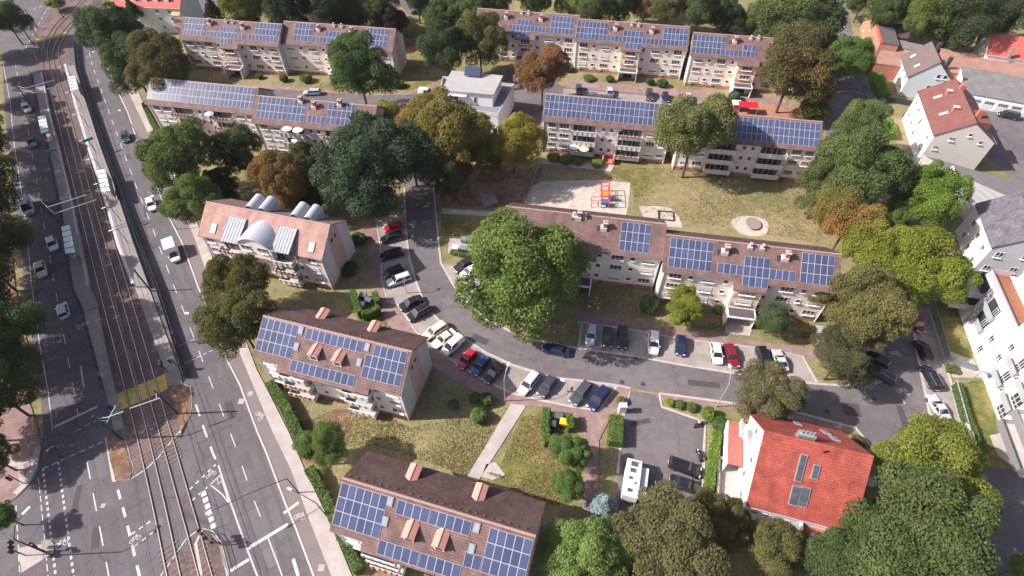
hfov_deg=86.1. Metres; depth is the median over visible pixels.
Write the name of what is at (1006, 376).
window
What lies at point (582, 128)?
balcony door
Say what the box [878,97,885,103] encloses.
parked car
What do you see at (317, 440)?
tree
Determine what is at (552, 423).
rubbish bin
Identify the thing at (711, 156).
balcony door
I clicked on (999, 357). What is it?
window
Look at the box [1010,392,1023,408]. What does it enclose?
window
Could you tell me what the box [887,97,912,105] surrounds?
fence
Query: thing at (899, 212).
tree
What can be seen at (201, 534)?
traffic light
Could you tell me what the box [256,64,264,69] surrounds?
window
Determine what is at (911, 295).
tree
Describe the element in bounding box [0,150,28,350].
verge
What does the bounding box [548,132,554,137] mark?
window
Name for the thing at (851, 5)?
tree
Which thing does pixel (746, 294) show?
window
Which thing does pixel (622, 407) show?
white box
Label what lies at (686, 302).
tree
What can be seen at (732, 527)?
tree
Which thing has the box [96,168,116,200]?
tram shelter
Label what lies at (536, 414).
fallen leaves
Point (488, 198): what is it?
play mat
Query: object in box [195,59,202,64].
window
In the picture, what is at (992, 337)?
window
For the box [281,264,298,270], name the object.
balcony door
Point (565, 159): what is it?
shrub
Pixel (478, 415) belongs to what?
shrub
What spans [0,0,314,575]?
avenue road
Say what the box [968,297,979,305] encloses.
balcony door
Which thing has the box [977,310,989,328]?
balcony door
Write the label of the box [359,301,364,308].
rubbish bin
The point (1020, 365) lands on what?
window
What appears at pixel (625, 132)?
balcony door
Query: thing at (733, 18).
tree
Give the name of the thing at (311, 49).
window
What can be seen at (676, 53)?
window
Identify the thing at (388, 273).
parked car
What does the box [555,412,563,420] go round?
rubbish bin
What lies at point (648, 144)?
window
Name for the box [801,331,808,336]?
shrub
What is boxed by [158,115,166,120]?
window
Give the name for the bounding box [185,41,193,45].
window
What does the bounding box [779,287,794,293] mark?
window
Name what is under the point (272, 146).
window
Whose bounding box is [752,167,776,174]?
balcony door
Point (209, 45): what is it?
window
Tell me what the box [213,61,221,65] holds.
window
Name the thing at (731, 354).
parked car
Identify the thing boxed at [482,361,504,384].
parked car
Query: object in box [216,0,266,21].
tree
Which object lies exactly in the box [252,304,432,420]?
apartment block
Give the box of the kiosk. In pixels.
[732,100,740,111]
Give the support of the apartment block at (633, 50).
on the ground at (442, 390)
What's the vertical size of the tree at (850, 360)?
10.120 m
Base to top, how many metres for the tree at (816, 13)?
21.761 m
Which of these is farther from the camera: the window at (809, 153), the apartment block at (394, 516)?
the window at (809, 153)
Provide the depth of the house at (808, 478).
69.12 m
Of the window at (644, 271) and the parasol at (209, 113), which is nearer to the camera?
the window at (644, 271)
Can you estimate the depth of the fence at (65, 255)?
105.78 m
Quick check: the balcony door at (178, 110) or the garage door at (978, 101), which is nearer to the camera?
the balcony door at (178, 110)
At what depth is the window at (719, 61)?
138.53 m
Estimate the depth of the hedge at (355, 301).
95.86 m
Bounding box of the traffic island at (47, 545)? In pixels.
[41,539,53,557]
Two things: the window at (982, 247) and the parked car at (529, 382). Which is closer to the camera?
the parked car at (529, 382)
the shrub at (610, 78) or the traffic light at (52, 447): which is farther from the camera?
the shrub at (610, 78)
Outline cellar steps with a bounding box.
[602,153,614,164]
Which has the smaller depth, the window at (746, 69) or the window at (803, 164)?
the window at (803, 164)
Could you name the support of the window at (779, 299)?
in the apartment block at (741, 278)
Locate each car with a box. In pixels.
[18,194,35,215]
[21,102,32,112]
[26,135,38,147]
[33,260,49,278]
[45,235,60,251]
[54,301,71,319]
[120,130,130,142]
[145,196,155,211]
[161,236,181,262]
[303,88,321,95]
[379,230,403,244]
[379,247,403,261]
[382,264,403,278]
[383,221,403,232]
[386,271,411,287]
[398,294,423,311]
[406,302,431,322]
[410,9,421,14]
[417,87,431,93]
[422,320,448,340]
[431,328,456,348]
[441,332,464,356]
[452,256,473,273]
[456,348,477,369]
[459,264,473,277]
[469,354,490,376]
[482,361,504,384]
[512,79,519,88]
[517,370,540,395]
[536,374,557,398]
[542,342,569,357]
[568,379,592,406]
[575,84,583,94]
[585,324,596,345]
[586,384,610,410]
[602,327,613,348]
[606,87,613,97]
[616,325,628,349]
[645,88,654,100]
[647,330,660,355]
[661,91,669,102]
[667,455,701,478]
[668,474,702,496]
[674,334,687,356]
[709,342,723,364]
[723,343,739,367]
[754,346,770,370]
[770,349,788,371]
[865,350,891,369]
[870,364,897,385]
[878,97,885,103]
[912,340,933,360]
[913,313,926,333]
[918,365,944,390]
[925,394,951,418]
[997,109,1020,120]
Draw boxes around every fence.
[29,71,102,388]
[73,40,186,378]
[200,528,226,567]
[525,155,541,202]
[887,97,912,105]
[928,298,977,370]
[952,379,973,438]
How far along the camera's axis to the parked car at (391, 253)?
104.59 m
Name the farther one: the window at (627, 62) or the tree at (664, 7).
the tree at (664, 7)
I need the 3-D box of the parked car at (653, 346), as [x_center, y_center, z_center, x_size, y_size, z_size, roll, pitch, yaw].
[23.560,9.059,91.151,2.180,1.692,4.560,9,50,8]
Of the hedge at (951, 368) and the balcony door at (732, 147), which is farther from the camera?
the balcony door at (732, 147)
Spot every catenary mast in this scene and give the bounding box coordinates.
[13,80,58,111]
[39,195,96,224]
[92,405,123,439]
[130,390,178,413]
[133,269,151,291]
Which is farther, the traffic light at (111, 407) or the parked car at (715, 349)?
the parked car at (715, 349)
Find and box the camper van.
[620,458,642,502]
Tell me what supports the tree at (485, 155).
on the bare ground at (506, 185)
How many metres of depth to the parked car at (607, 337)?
91.41 m
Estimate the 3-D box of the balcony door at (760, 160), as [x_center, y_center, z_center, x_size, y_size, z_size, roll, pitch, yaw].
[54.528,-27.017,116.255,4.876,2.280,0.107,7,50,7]
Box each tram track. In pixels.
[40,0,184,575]
[51,0,216,575]
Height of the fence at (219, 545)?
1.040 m
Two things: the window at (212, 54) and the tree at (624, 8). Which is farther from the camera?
the tree at (624, 8)
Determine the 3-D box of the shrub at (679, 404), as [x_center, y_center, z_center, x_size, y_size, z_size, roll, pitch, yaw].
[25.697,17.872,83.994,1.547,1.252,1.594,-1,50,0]
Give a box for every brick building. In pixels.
[869,48,911,80]
[894,24,909,40]
[898,40,922,49]
[939,48,1023,78]
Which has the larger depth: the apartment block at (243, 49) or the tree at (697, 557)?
the apartment block at (243, 49)
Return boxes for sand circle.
[731,216,768,235]
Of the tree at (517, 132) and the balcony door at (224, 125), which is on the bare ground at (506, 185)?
the tree at (517, 132)
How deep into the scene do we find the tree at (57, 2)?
175.43 m
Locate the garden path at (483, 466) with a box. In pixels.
[442,158,982,480]
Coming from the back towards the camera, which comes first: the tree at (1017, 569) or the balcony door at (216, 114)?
the balcony door at (216, 114)
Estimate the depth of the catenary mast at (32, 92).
135.19 m
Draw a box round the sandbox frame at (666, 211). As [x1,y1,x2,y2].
[658,210,673,220]
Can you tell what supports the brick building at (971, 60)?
on the ground at (442, 390)
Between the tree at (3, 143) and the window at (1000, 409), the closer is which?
the window at (1000, 409)
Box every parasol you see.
[205,111,213,116]
[282,126,291,132]
[293,127,302,132]
[570,145,578,149]
[579,146,588,155]
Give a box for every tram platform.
[33,72,98,309]
[64,64,149,287]
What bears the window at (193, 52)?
in the apartment block at (243, 49)
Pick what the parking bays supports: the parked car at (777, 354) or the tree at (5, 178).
the parked car at (777, 354)
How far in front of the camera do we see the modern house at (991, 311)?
84.80 m
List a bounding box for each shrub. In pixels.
[255,73,262,78]
[279,74,287,81]
[299,73,311,82]
[341,261,357,275]
[351,232,366,244]
[393,80,404,88]
[447,399,458,409]
[469,392,479,403]
[470,407,487,423]
[479,391,493,406]
[546,152,559,161]
[559,154,573,164]
[573,157,583,164]
[583,74,594,81]
[591,158,603,167]
[606,75,614,81]
[616,396,625,404]
[639,293,660,313]
[646,77,654,85]
[657,79,668,87]
[665,398,674,406]
[675,399,684,409]
[686,401,696,412]
[700,406,715,421]
[711,415,727,430]
[714,305,723,313]
[728,91,739,99]
[730,497,750,519]
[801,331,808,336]
[851,434,866,447]
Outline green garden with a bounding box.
[354,19,1012,504]
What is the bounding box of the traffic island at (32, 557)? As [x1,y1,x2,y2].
[18,544,43,571]
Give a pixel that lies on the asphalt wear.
(664, 448)
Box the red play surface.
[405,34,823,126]
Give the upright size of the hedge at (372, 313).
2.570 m
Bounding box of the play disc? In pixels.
[745,217,760,229]
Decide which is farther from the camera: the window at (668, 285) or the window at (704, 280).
the window at (668, 285)
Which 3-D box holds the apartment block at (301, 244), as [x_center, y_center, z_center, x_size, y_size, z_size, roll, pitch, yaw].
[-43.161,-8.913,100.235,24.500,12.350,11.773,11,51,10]
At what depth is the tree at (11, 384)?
76.84 m
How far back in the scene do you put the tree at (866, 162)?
99.28 m
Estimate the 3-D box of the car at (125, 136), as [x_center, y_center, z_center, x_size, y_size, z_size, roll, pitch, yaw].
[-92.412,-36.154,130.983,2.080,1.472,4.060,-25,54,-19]
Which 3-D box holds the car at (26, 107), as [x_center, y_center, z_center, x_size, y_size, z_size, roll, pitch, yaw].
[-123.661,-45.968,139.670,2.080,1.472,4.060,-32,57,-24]
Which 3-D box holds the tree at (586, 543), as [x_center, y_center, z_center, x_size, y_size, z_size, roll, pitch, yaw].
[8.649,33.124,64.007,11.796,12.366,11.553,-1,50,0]
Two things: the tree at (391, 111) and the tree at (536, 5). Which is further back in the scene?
the tree at (536, 5)
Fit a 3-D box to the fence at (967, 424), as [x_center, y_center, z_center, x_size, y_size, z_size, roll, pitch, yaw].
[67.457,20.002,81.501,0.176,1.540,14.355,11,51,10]
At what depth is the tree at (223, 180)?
108.80 m
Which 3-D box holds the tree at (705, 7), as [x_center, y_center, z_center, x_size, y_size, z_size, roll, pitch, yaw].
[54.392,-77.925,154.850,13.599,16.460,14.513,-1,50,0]
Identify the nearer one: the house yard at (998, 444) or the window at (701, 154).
the house yard at (998, 444)
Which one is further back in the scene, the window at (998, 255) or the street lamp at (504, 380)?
the window at (998, 255)
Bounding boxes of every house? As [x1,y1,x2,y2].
[113,0,204,32]
[438,66,513,131]
[721,410,873,536]
[860,5,899,62]
[894,41,953,96]
[902,78,996,169]
[946,269,1023,477]
[955,191,1023,276]
[972,33,1023,63]
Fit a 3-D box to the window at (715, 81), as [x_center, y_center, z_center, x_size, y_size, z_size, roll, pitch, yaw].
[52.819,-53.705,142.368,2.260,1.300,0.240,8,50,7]
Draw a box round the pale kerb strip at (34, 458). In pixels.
[8,445,40,494]
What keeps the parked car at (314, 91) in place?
on the street at (879, 420)
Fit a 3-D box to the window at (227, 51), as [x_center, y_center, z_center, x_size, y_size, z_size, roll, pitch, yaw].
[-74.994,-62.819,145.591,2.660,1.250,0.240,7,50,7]
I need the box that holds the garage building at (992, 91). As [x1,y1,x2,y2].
[956,66,1023,116]
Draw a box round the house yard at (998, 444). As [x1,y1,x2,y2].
[961,421,1011,465]
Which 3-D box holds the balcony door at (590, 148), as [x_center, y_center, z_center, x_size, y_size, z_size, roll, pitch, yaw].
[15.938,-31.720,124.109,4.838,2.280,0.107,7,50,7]
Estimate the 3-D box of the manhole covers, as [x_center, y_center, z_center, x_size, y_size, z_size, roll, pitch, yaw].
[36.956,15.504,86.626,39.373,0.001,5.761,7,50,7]
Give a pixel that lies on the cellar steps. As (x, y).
(608, 160)
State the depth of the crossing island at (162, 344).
92.36 m
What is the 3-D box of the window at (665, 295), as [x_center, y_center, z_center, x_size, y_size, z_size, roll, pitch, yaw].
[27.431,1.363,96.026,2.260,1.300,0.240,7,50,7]
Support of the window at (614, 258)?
in the apartment block at (741, 278)
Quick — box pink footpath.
[256,79,854,524]
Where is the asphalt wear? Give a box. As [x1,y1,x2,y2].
[60,64,908,575]
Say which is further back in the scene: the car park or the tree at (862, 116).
the tree at (862, 116)
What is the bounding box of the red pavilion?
[737,101,758,113]
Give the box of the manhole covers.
[620,357,876,413]
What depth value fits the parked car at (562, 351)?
90.19 m
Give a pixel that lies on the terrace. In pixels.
(728, 480)
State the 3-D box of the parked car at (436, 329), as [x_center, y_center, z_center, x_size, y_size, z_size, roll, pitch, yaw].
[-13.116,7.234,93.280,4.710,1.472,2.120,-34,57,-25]
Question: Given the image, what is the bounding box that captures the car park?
[615,391,703,521]
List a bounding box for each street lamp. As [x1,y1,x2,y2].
[13,506,52,555]
[205,478,298,514]
[287,487,326,516]
[504,362,509,400]
[716,364,730,406]
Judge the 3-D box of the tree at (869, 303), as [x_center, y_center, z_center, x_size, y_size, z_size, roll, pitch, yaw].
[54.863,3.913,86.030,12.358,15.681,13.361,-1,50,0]
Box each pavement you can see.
[0,378,39,502]
[129,87,351,575]
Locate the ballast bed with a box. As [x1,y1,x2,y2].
[35,0,225,575]
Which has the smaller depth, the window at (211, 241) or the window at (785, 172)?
the window at (211, 241)
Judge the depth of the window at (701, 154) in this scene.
118.21 m
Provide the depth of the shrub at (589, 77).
146.33 m
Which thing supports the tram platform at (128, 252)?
on the avenue road
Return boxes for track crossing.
[35,32,167,409]
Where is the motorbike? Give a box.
[696,449,701,461]
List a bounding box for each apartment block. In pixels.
[144,78,387,158]
[179,17,407,82]
[198,193,356,289]
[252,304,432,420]
[329,451,545,575]
[475,8,803,97]
[503,202,841,328]
[541,93,822,182]
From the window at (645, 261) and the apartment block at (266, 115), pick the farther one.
the apartment block at (266, 115)
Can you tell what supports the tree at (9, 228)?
on the ground at (442, 390)
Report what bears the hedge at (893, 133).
on the ground at (442, 390)
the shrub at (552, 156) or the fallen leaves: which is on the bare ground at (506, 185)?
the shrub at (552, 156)
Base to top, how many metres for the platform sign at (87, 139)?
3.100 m
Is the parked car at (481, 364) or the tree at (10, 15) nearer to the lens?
the parked car at (481, 364)
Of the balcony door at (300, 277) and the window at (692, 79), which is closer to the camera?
the balcony door at (300, 277)
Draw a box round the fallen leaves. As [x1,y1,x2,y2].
[276,78,819,502]
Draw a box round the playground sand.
[525,180,681,227]
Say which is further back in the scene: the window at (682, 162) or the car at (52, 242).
the window at (682, 162)
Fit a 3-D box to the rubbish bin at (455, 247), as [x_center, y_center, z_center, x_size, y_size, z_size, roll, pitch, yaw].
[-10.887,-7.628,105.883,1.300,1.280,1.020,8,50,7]
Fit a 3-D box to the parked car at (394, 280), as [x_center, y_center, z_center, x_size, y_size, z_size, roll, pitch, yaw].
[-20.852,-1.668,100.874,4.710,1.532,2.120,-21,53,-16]
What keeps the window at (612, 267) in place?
in the apartment block at (741, 278)
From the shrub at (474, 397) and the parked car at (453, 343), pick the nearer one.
the shrub at (474, 397)
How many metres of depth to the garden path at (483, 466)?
84.75 m
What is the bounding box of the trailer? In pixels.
[638,467,648,496]
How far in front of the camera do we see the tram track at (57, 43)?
96.26 m
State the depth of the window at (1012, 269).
98.15 m
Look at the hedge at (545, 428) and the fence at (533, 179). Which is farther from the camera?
the fence at (533, 179)
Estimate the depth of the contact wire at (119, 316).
86.79 m
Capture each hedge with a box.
[141,102,158,130]
[264,379,309,448]
[303,464,365,575]
[349,288,362,319]
[361,305,382,321]
[371,290,382,307]
[449,249,469,257]
[541,406,551,446]
[565,412,574,432]
[606,413,624,447]
[703,429,722,504]
[867,71,890,99]
[882,117,897,140]
[944,362,960,374]
[952,382,988,452]
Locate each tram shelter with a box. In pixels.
[38,115,54,142]
[61,224,82,261]
[67,75,83,98]
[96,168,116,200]
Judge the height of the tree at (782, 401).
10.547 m
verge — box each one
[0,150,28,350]
[106,384,190,480]
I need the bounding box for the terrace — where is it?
[719,461,736,497]
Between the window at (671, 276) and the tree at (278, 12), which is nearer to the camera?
the window at (671, 276)
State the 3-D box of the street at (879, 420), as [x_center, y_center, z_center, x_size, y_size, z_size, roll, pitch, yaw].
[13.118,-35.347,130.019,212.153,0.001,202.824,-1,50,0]
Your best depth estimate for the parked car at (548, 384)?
85.60 m
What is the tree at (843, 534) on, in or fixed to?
on the ground at (442, 390)
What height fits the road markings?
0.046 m
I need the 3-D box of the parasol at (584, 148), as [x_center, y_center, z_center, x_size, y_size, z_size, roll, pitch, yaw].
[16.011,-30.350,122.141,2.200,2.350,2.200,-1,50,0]
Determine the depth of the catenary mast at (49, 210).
106.94 m
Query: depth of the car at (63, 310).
96.18 m
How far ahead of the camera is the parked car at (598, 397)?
84.17 m
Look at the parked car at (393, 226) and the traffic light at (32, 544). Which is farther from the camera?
the parked car at (393, 226)
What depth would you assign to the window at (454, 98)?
129.54 m
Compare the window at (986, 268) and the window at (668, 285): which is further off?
the window at (986, 268)
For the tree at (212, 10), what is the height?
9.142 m
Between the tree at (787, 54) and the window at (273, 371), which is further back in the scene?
the tree at (787, 54)
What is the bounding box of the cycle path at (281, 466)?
[117,84,330,575]
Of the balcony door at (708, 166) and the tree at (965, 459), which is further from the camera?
the balcony door at (708, 166)
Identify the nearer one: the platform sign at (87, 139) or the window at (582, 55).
the platform sign at (87, 139)
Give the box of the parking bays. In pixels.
[377,88,958,453]
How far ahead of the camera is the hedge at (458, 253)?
105.11 m
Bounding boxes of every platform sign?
[44,148,57,160]
[83,137,93,147]
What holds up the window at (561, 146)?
in the apartment block at (770, 148)
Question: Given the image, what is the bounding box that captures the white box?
[618,402,627,413]
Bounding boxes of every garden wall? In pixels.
[448,210,490,214]
[715,458,720,507]
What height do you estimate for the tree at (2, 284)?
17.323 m
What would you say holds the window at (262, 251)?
in the apartment block at (301, 244)
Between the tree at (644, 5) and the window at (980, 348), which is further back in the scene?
the tree at (644, 5)
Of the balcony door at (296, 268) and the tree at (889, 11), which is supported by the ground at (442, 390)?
the tree at (889, 11)
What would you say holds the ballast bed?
on the avenue road
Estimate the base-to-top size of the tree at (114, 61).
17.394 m
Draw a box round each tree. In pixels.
[0,0,33,44]
[0,127,11,152]
[0,153,20,196]
[0,184,23,245]
[0,212,34,291]
[0,253,14,305]
[0,289,12,304]
[0,300,48,365]
[0,339,45,426]
[0,433,20,479]
[0,499,23,530]
[20,14,36,35]
[43,0,65,10]
[71,0,146,58]
[93,30,157,96]
[121,26,196,91]
[125,0,143,19]
[133,115,219,194]
[155,171,223,224]
[191,284,278,361]
[199,253,271,304]
[202,166,239,199]
[203,0,224,18]
[208,124,263,177]
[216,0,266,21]
[244,148,316,209]
[261,0,313,23]
[288,140,319,176]
[291,420,348,474]
[294,174,331,207]
[303,0,354,23]
[308,109,443,218]
[326,29,400,104]
[327,0,368,25]
[356,0,399,27]
[375,4,409,31]
[376,99,400,130]
[381,114,430,186]
[392,101,436,127]
[405,85,495,166]
[406,0,433,23]
[415,19,471,75]
[418,137,476,196]
[421,0,455,32]
[443,0,488,27]
[453,206,591,343]
[455,9,508,72]
[460,112,491,135]
[465,130,502,177]
[484,0,519,9]
[490,111,547,174]
[513,43,570,109]
[520,0,552,12]
[536,515,636,575]
[548,432,592,471]
[551,468,585,504]
[553,0,583,14]
[576,0,615,19]
[585,491,618,518]
[606,478,731,575]
[608,0,639,21]
[633,0,655,22]
[647,0,687,24]
[652,92,740,177]
[665,283,705,325]
[682,0,731,31]
[692,486,753,556]
[709,0,745,34]
[732,358,808,424]
[738,2,773,36]
[742,517,803,575]
[749,0,847,44]
[754,301,791,332]
[756,24,837,112]
[762,18,801,37]
[785,530,827,573]
[792,155,863,219]
[798,98,830,120]
[802,515,901,575]
[807,289,840,304]
[808,185,890,249]
[809,324,876,389]
[812,124,919,204]
[819,35,838,49]
[821,263,918,351]
[824,33,876,82]
[829,459,1003,575]
[831,98,893,149]
[836,217,918,287]
[844,0,870,22]
[861,0,914,25]
[869,411,1003,537]
[876,281,919,325]
[877,196,913,226]
[881,225,983,306]
[887,159,975,228]
[902,0,953,42]
[925,0,1007,52]
[971,5,1017,51]
[972,0,1023,43]
[998,553,1023,575]
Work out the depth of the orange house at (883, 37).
149.26 m
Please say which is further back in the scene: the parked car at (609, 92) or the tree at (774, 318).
the parked car at (609, 92)
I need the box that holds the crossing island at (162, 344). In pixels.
[83,287,182,430]
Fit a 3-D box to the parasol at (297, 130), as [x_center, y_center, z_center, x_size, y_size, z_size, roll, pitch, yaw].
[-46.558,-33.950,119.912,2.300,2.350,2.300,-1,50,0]
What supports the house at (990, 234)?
on the ground at (442, 390)
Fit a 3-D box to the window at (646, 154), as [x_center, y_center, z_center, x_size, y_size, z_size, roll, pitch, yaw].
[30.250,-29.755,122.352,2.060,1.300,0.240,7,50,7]
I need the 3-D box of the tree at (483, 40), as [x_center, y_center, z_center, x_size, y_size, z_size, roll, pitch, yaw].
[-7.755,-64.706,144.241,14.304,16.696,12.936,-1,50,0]
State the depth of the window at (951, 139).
116.71 m
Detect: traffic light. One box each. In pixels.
[5,475,23,483]
[6,539,25,555]
[26,542,45,551]
[46,445,64,458]
[106,404,116,415]
[158,360,168,372]
[195,528,208,539]
[208,538,219,544]
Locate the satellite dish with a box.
[867,478,876,486]
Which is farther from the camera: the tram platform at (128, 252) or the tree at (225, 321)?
the tram platform at (128, 252)
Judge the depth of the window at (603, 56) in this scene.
145.96 m
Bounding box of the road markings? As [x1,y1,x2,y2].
[2,13,909,575]
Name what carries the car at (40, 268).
on the avenue road
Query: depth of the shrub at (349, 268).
101.58 m
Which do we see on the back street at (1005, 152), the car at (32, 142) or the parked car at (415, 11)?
the parked car at (415, 11)
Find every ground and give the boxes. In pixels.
[0,0,1023,575]
[303,154,576,478]
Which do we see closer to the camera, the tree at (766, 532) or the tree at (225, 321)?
the tree at (766, 532)
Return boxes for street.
[185,0,1023,575]
[199,0,1023,536]
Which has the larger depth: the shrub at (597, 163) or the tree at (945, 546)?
the shrub at (597, 163)
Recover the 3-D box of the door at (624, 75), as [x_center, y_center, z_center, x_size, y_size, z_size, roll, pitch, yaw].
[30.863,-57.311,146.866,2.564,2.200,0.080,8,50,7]
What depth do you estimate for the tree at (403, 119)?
109.38 m
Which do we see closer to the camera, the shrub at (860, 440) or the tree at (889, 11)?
the shrub at (860, 440)
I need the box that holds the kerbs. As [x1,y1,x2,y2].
[76,44,960,575]
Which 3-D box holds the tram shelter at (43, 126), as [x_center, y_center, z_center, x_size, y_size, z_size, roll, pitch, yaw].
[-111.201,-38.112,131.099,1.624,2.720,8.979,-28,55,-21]
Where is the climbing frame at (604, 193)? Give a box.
[591,180,620,207]
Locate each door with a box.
[173,107,193,114]
[213,111,231,118]
[217,122,234,128]
[224,242,241,250]
[276,252,294,260]
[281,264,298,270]
[283,126,303,133]
[286,274,303,279]
[325,130,341,136]
[571,146,592,152]
[572,135,594,142]
[573,125,595,132]
[615,150,637,156]
[617,140,639,146]
[619,129,641,136]
[622,73,631,77]
[704,163,728,170]
[708,153,732,160]
[711,143,736,150]
[735,88,744,93]
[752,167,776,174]
[756,157,781,165]
[760,147,786,154]
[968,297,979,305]
[975,98,982,105]
[976,272,990,293]
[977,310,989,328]
[980,100,996,110]
[988,297,1000,317]
[993,102,1010,111]
[1009,105,1023,111]
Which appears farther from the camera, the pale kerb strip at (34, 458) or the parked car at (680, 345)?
the parked car at (680, 345)
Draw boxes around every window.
[152,105,161,110]
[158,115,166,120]
[162,106,171,111]
[167,116,176,121]
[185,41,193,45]
[190,50,198,55]
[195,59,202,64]
[204,42,213,47]
[206,238,216,243]
[208,51,217,56]
[211,247,219,253]
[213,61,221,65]
[225,49,234,53]
[228,57,237,61]
[235,114,244,119]
[240,244,252,251]
[249,46,257,50]
[253,55,260,60]
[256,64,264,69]
[256,247,268,255]
[259,124,267,129]
[263,361,274,366]
[264,134,272,139]
[267,367,277,374]
[268,47,276,52]
[268,144,275,148]
[270,125,280,131]
[271,56,279,61]
[273,376,284,383]
[274,135,284,140]
[275,66,283,70]
[278,145,287,150]
[287,45,295,50]
[289,54,298,59]
[293,64,300,68]
[307,258,316,264]
[308,47,316,51]
[310,267,321,274]
[311,56,319,61]
[314,65,322,70]
[315,277,324,283]
[345,537,360,545]
[350,543,360,550]
[386,393,398,398]
[389,399,400,406]
[392,408,403,415]
[449,96,458,102]
[520,48,529,52]
[521,40,529,44]
[545,37,552,41]
[547,142,554,147]
[548,122,555,128]
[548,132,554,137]
[558,143,567,148]
[559,123,569,129]
[559,133,568,139]
[564,48,571,52]
[565,38,572,43]
[578,62,585,66]
[579,43,587,48]
[579,52,586,57]
[599,63,606,68]
[600,54,608,59]
[601,45,609,49]
[607,274,619,280]
[609,264,621,271]
[610,255,623,261]
[624,60,633,65]
[625,52,634,56]
[636,278,649,284]
[639,268,652,274]
[641,259,654,265]
[642,152,651,157]
[644,142,653,147]
[647,132,656,137]
[648,68,656,72]
[649,58,658,63]
[651,49,660,53]
[655,153,662,158]
[661,292,671,298]
[664,282,678,288]
[667,273,681,279]
[669,69,677,74]
[671,60,679,65]
[673,50,681,55]
[679,160,685,165]
[689,76,697,81]
[690,161,701,166]
[691,67,700,72]
[693,151,704,157]
[694,57,702,62]
[697,286,711,293]
[700,297,707,303]
[701,277,715,283]
[710,78,719,83]
[713,69,722,74]
[716,59,725,64]
[734,299,751,305]
[738,75,749,80]
[738,489,742,497]
[739,292,755,297]
[741,67,752,71]
[741,469,745,479]
[748,455,752,465]
[749,510,757,515]
[753,427,757,437]
[762,514,770,518]
[773,296,788,302]
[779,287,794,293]
[781,170,792,175]
[786,160,797,165]
[790,150,801,155]
[799,161,808,166]
[800,310,815,316]
[804,151,813,157]
[806,301,821,307]
[812,291,828,296]
[947,137,955,141]
[959,231,965,239]
[963,243,969,251]
[969,219,976,227]
[973,231,980,239]
[976,344,983,353]
[978,244,985,252]
[980,265,992,271]
[988,334,994,343]
[992,252,1004,258]
[995,353,1002,362]
[996,403,1008,418]
[1000,370,1011,383]
[1007,343,1015,352]
[1008,267,1019,274]
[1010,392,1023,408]
[1015,358,1023,372]
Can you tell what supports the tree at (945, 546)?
on the ground at (442, 390)
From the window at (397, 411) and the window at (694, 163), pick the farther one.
the window at (694, 163)
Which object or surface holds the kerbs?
on the avenue road
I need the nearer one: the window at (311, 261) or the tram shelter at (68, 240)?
the window at (311, 261)
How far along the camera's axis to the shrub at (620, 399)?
84.28 m
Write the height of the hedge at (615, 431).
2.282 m
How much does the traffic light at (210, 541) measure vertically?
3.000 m
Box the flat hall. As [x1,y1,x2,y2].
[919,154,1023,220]
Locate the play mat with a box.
[479,187,497,206]
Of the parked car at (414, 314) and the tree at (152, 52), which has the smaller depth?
the parked car at (414, 314)
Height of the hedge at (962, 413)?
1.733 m
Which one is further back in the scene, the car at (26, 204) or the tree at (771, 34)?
the tree at (771, 34)
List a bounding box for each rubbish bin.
[358,292,366,299]
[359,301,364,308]
[364,296,371,304]
[452,244,458,250]
[459,245,466,252]
[460,236,467,243]
[548,420,556,428]
[550,411,555,419]
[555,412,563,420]
[559,417,566,426]
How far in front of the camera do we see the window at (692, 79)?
143.16 m
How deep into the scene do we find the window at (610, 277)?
98.93 m
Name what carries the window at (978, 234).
in the house at (990, 234)
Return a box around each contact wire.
[31,2,153,574]
[42,1,187,575]

